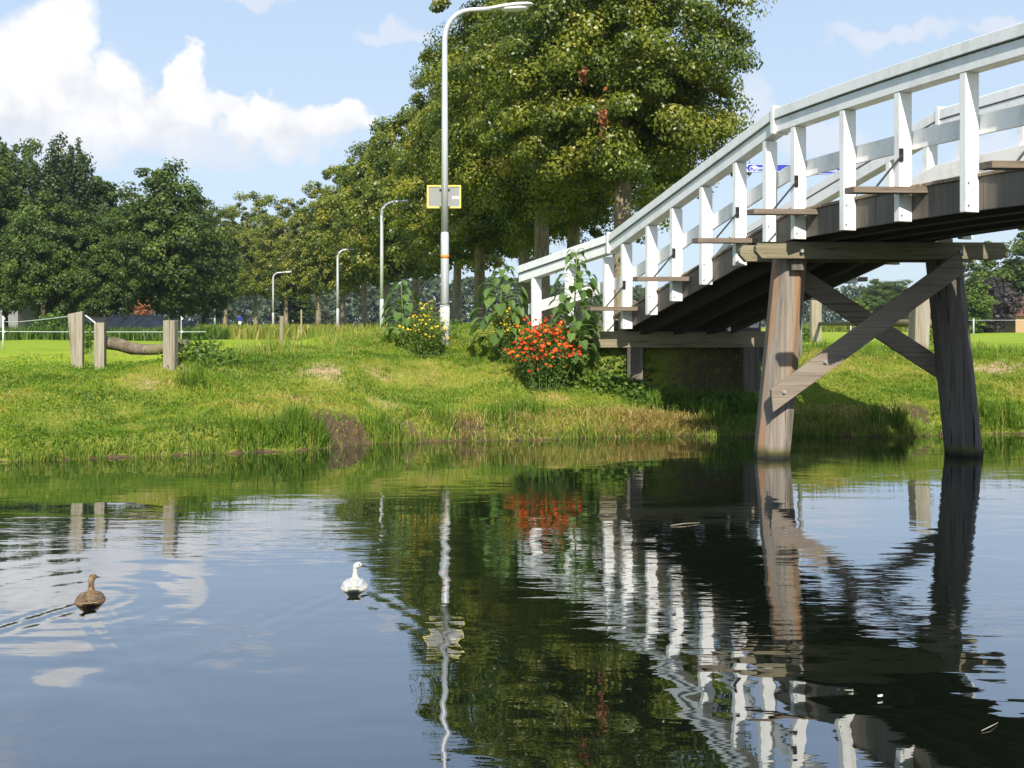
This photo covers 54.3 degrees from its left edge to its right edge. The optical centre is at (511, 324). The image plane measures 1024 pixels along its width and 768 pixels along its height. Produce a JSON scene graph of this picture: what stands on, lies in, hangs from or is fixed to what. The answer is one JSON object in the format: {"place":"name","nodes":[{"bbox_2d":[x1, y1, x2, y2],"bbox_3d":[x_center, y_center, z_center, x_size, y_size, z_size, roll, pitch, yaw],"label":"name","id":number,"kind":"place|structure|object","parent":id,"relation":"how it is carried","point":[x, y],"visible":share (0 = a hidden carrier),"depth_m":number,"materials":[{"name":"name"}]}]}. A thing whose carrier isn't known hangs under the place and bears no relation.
{"place":"outdoors","nodes":[
{"label":"outdoors","id":0,"kind":"place"},
{"bbox_2d":[0,434,1023,767],"bbox_3d":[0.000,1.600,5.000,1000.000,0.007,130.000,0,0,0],"label":"water","id":1,"kind":"structure","parent":0,"point":[580,602],"depth_m":5.64,"materials":[{"name":"blue liquid"}]},
{"bbox_2d":[74,574,105,606],"bbox_3d":[-2.448,1.562,5.789,0.169,0.166,0.389,0,0,-27],"label":"duck","id":2,"kind":"object","parent":1,"relation":"on","point":[91,596],"visible":0.96,"depth_m":5.74},
{"bbox_2d":[341,562,369,592],"bbox_3d":[-0.961,1.562,6.069,0.169,0.166,0.349,0,0,0],"label":"duck","id":3,"kind":"object","parent":1,"relation":"on","point":[354,583],"visible":0.97,"depth_m":6.04},
{"bbox_2d":[0,319,1023,461],"bbox_3d":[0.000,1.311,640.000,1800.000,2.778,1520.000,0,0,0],"label":"ground","id":4,"kind":"structure","parent":0,"point":[729,370],"depth_m":14.93,"materials":[{"name":"green plant"}]},
{"bbox_2d":[0,163,31,297],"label":"oak tree","id":5,"kind":"object","parent":4,"relation":"on","point":[7,177],"visible":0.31,"depth_m":64.58,"materials":[{"name":"green plant"}]},
{"bbox_2d":[0,136,43,326],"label":"oak tree","id":6,"kind":"object","parent":4,"relation":"on","point":[7,155],"visible":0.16,"depth_m":67.27,"materials":[{"name":"green plant"}]},
{"bbox_2d":[0,294,48,328],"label":"barn","id":7,"kind":"structure","parent":4,"relation":"on","point":[25,314],"depth_m":80.59,"materials":[{"name":"white"}]},
{"bbox_2d":[0,191,90,319],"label":"oak tree","id":8,"kind":"object","parent":4,"relation":"on","point":[31,264],"visible":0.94,"depth_m":58.76,"materials":[{"name":"green plant"}]},
{"bbox_2d":[26,312,67,331],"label":"hedge bush","id":9,"kind":"object","parent":4,"relation":"on","point":[54,323],"visible":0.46,"depth_m":45.86,"materials":[{"name":"green plant"}]},
{"bbox_2d":[25,317,91,327],"bbox_3d":[-25.392,0.147,56.011,3.448,1.158,4.192,0,0,0],"label":"silage heap","id":10,"kind":"object","parent":4,"relation":"on","point":[86,322],"visible":0.09,"depth_m":55.05,"materials":[{"name":"black plastic"}]},
{"bbox_2d":[20,131,105,315],"bbox_3d":[-28.582,-5.388,63.079,5.200,13.883,5.383,0,0,0],"label":"birch tree","id":11,"kind":"object","parent":4,"relation":"on","point":[61,185],"visible":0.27,"depth_m":62.39,"materials":[{"name":"green plant"}]},
{"bbox_2d":[68,311,84,367],"bbox_3d":[-6.552,0.324,15.000,0.212,1.043,0.130,0,0,-7],"label":"timber post","id":12,"kind":"object","parent":4,"relation":"on","point":[76,322],"visible":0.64,"depth_m":14.95,"materials":[{"name":"grey wood"}]},
{"bbox_2d":[3,315,95,322],"bbox_3d":[-9.540,-0.071,19.768,0.280,0.147,12.275,0,0,-33],"label":"cord","id":13,"kind":"object","parent":12,"relation":"attached to","point":[48,318],"visible":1,"depth_m":17.45,"materials":[{"name":"white"}]},
{"bbox_2d":[57,301,102,316],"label":"oak tree","id":14,"kind":"object","parent":4,"relation":"on","point":[86,311],"visible":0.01,"depth_m":84.02,"materials":[{"name":"green plant"}]},
{"bbox_2d":[84,325,93,354],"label":"leafy plant","id":15,"kind":"object","parent":4,"relation":"on","point":[87,342],"visible":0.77,"depth_m":21.18,"materials":[{"name":"green plant"}]},
{"bbox_2d":[78,176,123,314],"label":"poplar tree","id":16,"kind":"object","parent":4,"relation":"on","point":[100,188],"visible":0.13,"depth_m":69.52,"materials":[{"name":"green plant"}]},
{"bbox_2d":[0,316,205,349],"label":"electric fence","id":17,"kind":"object","parent":4,"relation":"on","point":[3,331],"visible":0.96,"depth_m":24.99,"materials":[{"name":"white"}]},
{"bbox_2d":[85,315,130,325],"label":"shed","id":18,"kind":"structure","parent":4,"relation":"on","point":[100,319],"depth_m":58.65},
{"bbox_2d":[64,207,153,316],"bbox_3d":[-23.291,-3.105,59.048,7.744,7.862,4.850,0,0,41],"label":"oak tree","id":19,"kind":"object","parent":4,"relation":"on","point":[104,273],"visible":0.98,"depth_m":59.13,"materials":[{"name":"green plant"}]},
{"bbox_2d":[0,320,231,340],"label":"weeds","id":20,"kind":"object","parent":4,"relation":"on","point":[154,334],"visible":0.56,"depth_m":44.21,"materials":[{"name":"green plant"}]},
{"bbox_2d":[104,313,164,329],"bbox_3d":[-20.349,0.094,54.023,3.581,1.404,4.159,0,0,0],"label":"silage heap","id":21,"kind":"object","parent":4,"relation":"on","point":[146,321],"visible":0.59,"depth_m":53.03,"materials":[{"name":"black plastic"}]},
{"bbox_2d":[94,320,189,370],"bbox_3d":[-5.476,0.399,14.613,1.317,0.912,0.703,0,0,0],"label":"log barrier","id":22,"kind":"object","parent":4,"relation":"on","point":[168,347],"visible":0.79,"depth_m":14.62,"materials":[{"name":"grey wood"}]},
{"bbox_2d":[119,227,177,314],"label":"oak tree","id":23,"kind":"object","parent":4,"relation":"on","point":[132,313],"depth_m":83.00,"materials":[{"name":"green plant"}]},
{"bbox_2d":[93,157,234,317],"bbox_3d":[-23.140,-5.157,65.822,8.746,12.016,9.055,0,0,22],"label":"oak tree","id":24,"kind":"object","parent":4,"relation":"on","point":[179,233],"visible":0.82,"depth_m":64.31,"materials":[{"name":"green plant"}]},
{"bbox_2d":[116,306,213,324],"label":"woodland","id":25,"kind":"object","parent":4,"relation":"on","point":[195,318],"visible":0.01,"depth_m":213.84,"materials":[{"name":"green plant"}]},
{"bbox_2d":[161,319,197,329],"bbox_3d":[-18.237,0.205,55.010,1.563,1.044,4.138,0,0,0],"label":"silage heap","id":26,"kind":"object","parent":4,"relation":"on","point":[187,323],"visible":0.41,"depth_m":54.52,"materials":[{"name":"black plastic"}]},
{"bbox_2d":[163,295,213,320],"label":"oak tree","id":27,"kind":"object","parent":4,"relation":"on","point":[172,313],"visible":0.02,"depth_m":87.64,"materials":[{"name":"green plant"}]},
{"bbox_2d":[157,336,246,371],"bbox_3d":[-4.652,0.429,14.867,1.169,0.525,1.264,0,0,-34],"label":"leafy plant","id":28,"kind":"object","parent":4,"relation":"on","point":[208,351],"visible":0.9,"depth_m":14.65,"materials":[{"name":"green plant"}]},
{"bbox_2d":[173,199,243,324],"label":"oak tree","id":29,"kind":"object","parent":4,"relation":"on","point":[219,299],"visible":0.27,"depth_m":77.38,"materials":[{"name":"green plant"}]},
{"bbox_2d":[211,204,245,324],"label":"lime tree","id":30,"kind":"object","parent":4,"relation":"on","point":[232,223],"visible":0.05,"depth_m":107.90,"materials":[{"name":"green plant"}]},
{"bbox_2d":[224,191,283,324],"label":"lime tree","id":31,"kind":"object","parent":4,"relation":"on","point":[247,279],"visible":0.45,"depth_m":98.62,"materials":[{"name":"green plant"}]},
{"bbox_2d":[250,194,311,325],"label":"lime tree","id":32,"kind":"object","parent":4,"relation":"on","point":[275,230],"visible":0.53,"depth_m":91.83,"materials":[{"name":"green plant"}]},
{"bbox_2d":[272,271,291,324],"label":"street lamp","id":33,"kind":"object","parent":4,"relation":"on","point":[273,293],"visible":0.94,"depth_m":79.94,"materials":[{"name":"metal"}]},
{"bbox_2d":[280,316,283,342],"bbox_3d":[-8.299,0.267,36.000,0.133,1.141,0.133,0,0,0],"label":"fence post","id":34,"kind":"object","parent":4,"relation":"on","point":[281,327],"visible":0.65,"depth_m":35.93,"materials":[{"name":"grey wood"}]},
{"bbox_2d":[267,294,315,324],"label":"poplar tree","id":35,"kind":"object","parent":4,"relation":"on","point":[297,306],"visible":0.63,"depth_m":109.10,"materials":[{"name":"green plant"}]},
{"bbox_2d":[272,180,334,324],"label":"lime tree","id":36,"kind":"object","parent":4,"relation":"on","point":[300,216],"visible":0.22,"depth_m":82.76,"materials":[{"name":"green plant"}]},
{"bbox_2d":[300,164,368,325],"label":"lime tree","id":37,"kind":"object","parent":4,"relation":"on","point":[322,272],"visible":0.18,"depth_m":74.20,"materials":[{"name":"green plant"}]},
{"bbox_2d":[336,249,353,326],"bbox_3d":[-9.430,-1.768,58.000,1.590,5.322,0.260,0,0,0],"label":"street lamp","id":38,"kind":"object","parent":4,"relation":"on","point":[337,293],"visible":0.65,"depth_m":57.95,"materials":[{"name":"metal"}]},
{"bbox_2d":[195,322,507,339],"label":"grass","id":39,"kind":"structure","parent":4,"relation":"on","point":[243,331],"depth_m":48.07,"materials":[{"name":"green plant"}]},
{"bbox_2d":[313,140,411,324],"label":"lime tree","id":40,"kind":"object","parent":4,"relation":"on","point":[336,242],"visible":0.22,"depth_m":65.19,"materials":[{"name":"green plant"}]},
{"bbox_2d":[334,123,427,325],"bbox_3d":[-6.821,-5.397,58.046,6.758,12.551,6.755,0,0,-1],"label":"lime tree","id":41,"kind":"object","parent":4,"relation":"on","point":[361,252],"visible":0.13,"depth_m":56.95,"materials":[{"name":"green plant"}]},
{"bbox_2d":[380,199,420,326],"bbox_3d":[-4.250,-1.972,38.000,1.580,5.631,0.260,0,0,0],"label":"street lamp","id":42,"kind":"object","parent":4,"relation":"on","point":[381,260],"visible":0.68,"depth_m":37.95,"materials":[{"name":"metal"}]},
{"bbox_2d":[381,280,422,344],"bbox_3d":[-1.853,-0.179,16.941,0.750,1.167,0.725,0,0,0],"label":"sunflower plant","id":43,"kind":"object","parent":4,"relation":"on","point":[399,313],"visible":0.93,"depth_m":16.84,"materials":[{"name":"green plant"}]},
{"bbox_2d":[345,93,468,325],"bbox_3d":[-5.069,-5.434,49.929,6.542,12.576,6.491,0,0,-9],"label":"lime tree","id":44,"kind":"object","parent":4,"relation":"on","point":[381,185],"visible":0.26,"depth_m":49.13,"materials":[{"name":"green plant"}]},
{"bbox_2d":[396,300,453,357],"bbox_3d":[-1.442,0.093,16.490,1.002,0.993,0.809,0,0,21],"label":"yellow flower clump","id":45,"kind":"object","parent":4,"relation":"on","point":[428,336],"visible":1,"depth_m":16.41,"materials":[{"name":"green plant"}]},
{"bbox_2d":[366,314,486,351],"bbox_3d":[-1.459,0.135,17.050,2.089,0.650,0.894,0,0,0],"label":"nettle patch","id":46,"kind":"object","parent":4,"relation":"on","point":[451,335],"visible":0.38,"depth_m":17.06,"materials":[{"name":"green plant"}]},
{"bbox_2d":[384,54,507,324],"bbox_3d":[-2.539,-5.437,43.107,6.645,12.621,6.265,0,0,38],"label":"lime tree","id":47,"kind":"object","parent":4,"relation":"on","point":[460,259],"visible":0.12,"depth_m":42.82,"materials":[{"name":"green plant"}]},
{"bbox_2d":[373,0,533,322],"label":"lime tree","id":48,"kind":"object","parent":4,"relation":"on","point":[410,217],"visible":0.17,"depth_m":35.69,"materials":[{"name":"green plant"}]},
{"bbox_2d":[197,276,765,327],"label":"woodland","id":49,"kind":"object","parent":4,"relation":"on","point":[237,307],"visible":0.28,"depth_m":230.94,"materials":[{"name":"green plant"}]},
{"bbox_2d":[438,2,532,345],"bbox_3d":[-0.458,-2.475,17.000,1.625,6.019,0.260,0,0,0],"label":"street lamp","id":50,"kind":"object","parent":4,"relation":"on","point":[445,304],"visible":0.99,"depth_m":16.95,"materials":[{"name":"metal"}]},
{"bbox_2d":[427,185,460,208],"bbox_3d":[-1.167,-2.191,17.122,0.586,0.397,0.075,0,0,0],"label":"sign","id":51,"kind":"object","parent":50,"relation":"attached to","point":[434,196],"visible":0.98,"depth_m":17.13,"materials":[{"name":"metal"}]},
{"bbox_2d":[467,265,529,359],"bbox_3d":[-0.212,-0.168,16.314,1.029,1.617,0.982,0,0,0],"label":"sunflower plant","id":52,"kind":"object","parent":4,"relation":"on","point":[499,309],"visible":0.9,"depth_m":16.13,"materials":[{"name":"green plant"}]},
{"bbox_2d":[488,297,533,364],"bbox_3d":[-0.078,0.120,16.159,0.802,1.134,0.820,0,0,28],"label":"yellow flower clump","id":53,"kind":"object","parent":4,"relation":"on","point":[505,341],"visible":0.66,"depth_m":16.13,"materials":[{"name":"green plant"}]},
{"bbox_2d":[0,322,1023,461],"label":"reeds","id":54,"kind":"object","parent":4,"relation":"on","point":[305,430],"visible":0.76,"depth_m":13.84,"materials":[{"name":"green plant"}]},
{"bbox_2d":[418,0,607,324],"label":"lime tree","id":55,"kind":"object","parent":4,"relation":"on","point":[478,223],"visible":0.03,"depth_m":32.33,"materials":[{"name":"green plant"}]},
{"bbox_2d":[408,0,655,323],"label":"lime tree","id":56,"kind":"object","parent":4,"relation":"on","point":[475,29],"visible":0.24,"depth_m":25.38,"materials":[{"name":"green plant"}]},
{"bbox_2d":[502,314,587,392],"bbox_3d":[0.506,0.456,15.388,1.118,1.248,1.127,0,0,-30],"label":"orange flower bush","id":57,"kind":"object","parent":4,"relation":"on","point":[548,360],"visible":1,"depth_m":15.22,"materials":[{"name":"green plant"}]},
{"bbox_2d":[518,314,626,393],"bbox_3d":[1.056,0.453,15.724,1.729,1.327,1.060,0,0,26],"label":"leafy plant","id":58,"kind":"object","parent":4,"relation":"on","point":[589,374],"visible":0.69,"depth_m":15.66,"materials":[{"name":"green plant"}]},
{"bbox_2d":[547,248,600,386],"bbox_3d":[0.955,-0.077,15.524,0.869,2.223,0.834,0,0,18],"label":"sunflower plant","id":59,"kind":"object","parent":4,"relation":"on","point":[566,308],"visible":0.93,"depth_m":15.48,"materials":[{"name":"green plant"}]},
{"bbox_2d":[478,11,709,321],"bbox_3d":[1.690,-5.735,29.664,7.316,13.181,6.904,0,0,-30],"label":"lime tree","id":60,"kind":"object","parent":4,"relation":"on","point":[573,232],"visible":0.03,"depth_m":29.27,"materials":[{"name":"green plant"}]},
{"bbox_2d":[457,0,776,319],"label":"lime tree","id":61,"kind":"object","parent":4,"relation":"on","point":[622,86],"visible":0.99,"depth_m":19.57,"materials":[{"name":"green plant"}]},
{"bbox_2d":[575,327,682,407],"bbox_3d":[1.778,0.637,15.572,1.969,1.420,0.721,0,0,0],"label":"nettle patch","id":62,"kind":"object","parent":4,"relation":"on","point":[622,382],"visible":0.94,"depth_m":15.53,"materials":[{"name":"green plant"}]},
{"bbox_2d":[378,396,920,440],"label":"dry grass","id":63,"kind":"structure","parent":4,"relation":"on","point":[658,417],"depth_m":14.29,"materials":[{"name":"plant"}]},
{"bbox_2d":[598,381,801,418],"bbox_3d":[2.988,1.195,15.407,3.319,0.626,0.751,0,0,0],"label":"nettle patch","id":64,"kind":"object","parent":4,"relation":"on","point":[714,396],"visible":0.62,"depth_m":15.37,"materials":[{"name":"green plant"}]},
{"bbox_2d":[517,22,1023,458],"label":"footbridge","id":65,"kind":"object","parent":4,"relation":"on","point":[774,266],"visible":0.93,"depth_m":11.90,"materials":[{"name":"white paint"}]},
{"bbox_2d":[747,164,838,356],"bbox_3d":[4.692,-0.996,16.584,1.747,3.460,0.102,0,0,0],"label":"direction signpost","id":66,"kind":"object","parent":4,"relation":"on","point":[754,167],"visible":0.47,"depth_m":16.54,"materials":[{"name":"metal"}]},
{"bbox_2d":[802,327,809,341],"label":"leafy plant","id":67,"kind":"object","parent":4,"relation":"on","point":[805,332],"visible":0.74,"depth_m":41.84,"materials":[{"name":"green plant"}]},
{"bbox_2d":[847,293,877,320],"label":"young tree","id":68,"kind":"object","parent":4,"relation":"on","point":[868,302],"visible":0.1,"depth_m":99.38,"materials":[{"name":"green plant"}]},
{"bbox_2d":[802,281,930,325],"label":"woodland","id":69,"kind":"object","parent":4,"relation":"on","point":[855,292],"visible":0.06,"depth_m":261.97,"materials":[{"name":"green plant"}]},
{"bbox_2d":[802,324,931,331],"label":"field edge","id":70,"kind":"object","parent":4,"relation":"on","point":[843,329],"visible":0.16,"depth_m":93.22,"materials":[{"name":"green plant"}]},
{"bbox_2d":[809,299,931,348],"bbox_3d":[10.288,-0.055,29.941,0.897,1.994,24.404,0,0,12],"label":"log barrier","id":71,"kind":"object","parent":4,"relation":"on","point":[918,323],"visible":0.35,"depth_m":18.28,"materials":[{"name":"grey wood"}]},
{"bbox_2d":[859,278,912,319],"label":"oak tree","id":72,"kind":"object","parent":4,"relation":"on","point":[881,294],"visible":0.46,"depth_m":148.59,"materials":[{"name":"green plant"}]},
{"bbox_2d":[929,327,933,345],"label":"leafy plant","id":73,"kind":"object","parent":4,"relation":"on","point":[931,337],"visible":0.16,"depth_m":26.39,"materials":[{"name":"green plant"}]},
{"bbox_2d":[964,272,998,332],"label":"young tree","id":74,"kind":"object","parent":4,"relation":"on","point":[978,306],"visible":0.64,"depth_m":79.26,"materials":[{"name":"green plant"}]},
{"bbox_2d":[963,231,1023,296],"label":"oak tree","id":75,"kind":"object","parent":4,"relation":"on","point":[1010,270],"visible":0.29,"depth_m":90.59,"materials":[{"name":"green plant"}]},
{"bbox_2d":[964,276,1023,332],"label":"copper beech","id":76,"kind":"object","parent":4,"relation":"on","point":[1003,294],"visible":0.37,"depth_m":82.55,"materials":[{"name":"purple plant"}]},
{"bbox_2d":[990,297,1023,332],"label":"farmhouse","id":77,"kind":"object","parent":4,"relation":"on","point":[1016,325],"visible":0.14,"depth_m":84.02,"materials":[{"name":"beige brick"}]},
{"bbox_2d":[0,0,1023,324],"label":"sky","id":78,"kind":"structure","parent":0,"point":[262,96],"materials":[{"name":"blue"}]},
{"bbox_2d":[18,317,1023,368],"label":"long grass","id":79,"kind":"structure","parent":0,"point":[870,346],"depth_m":17.34,"materials":[{"name":"green plant"}]}
]}

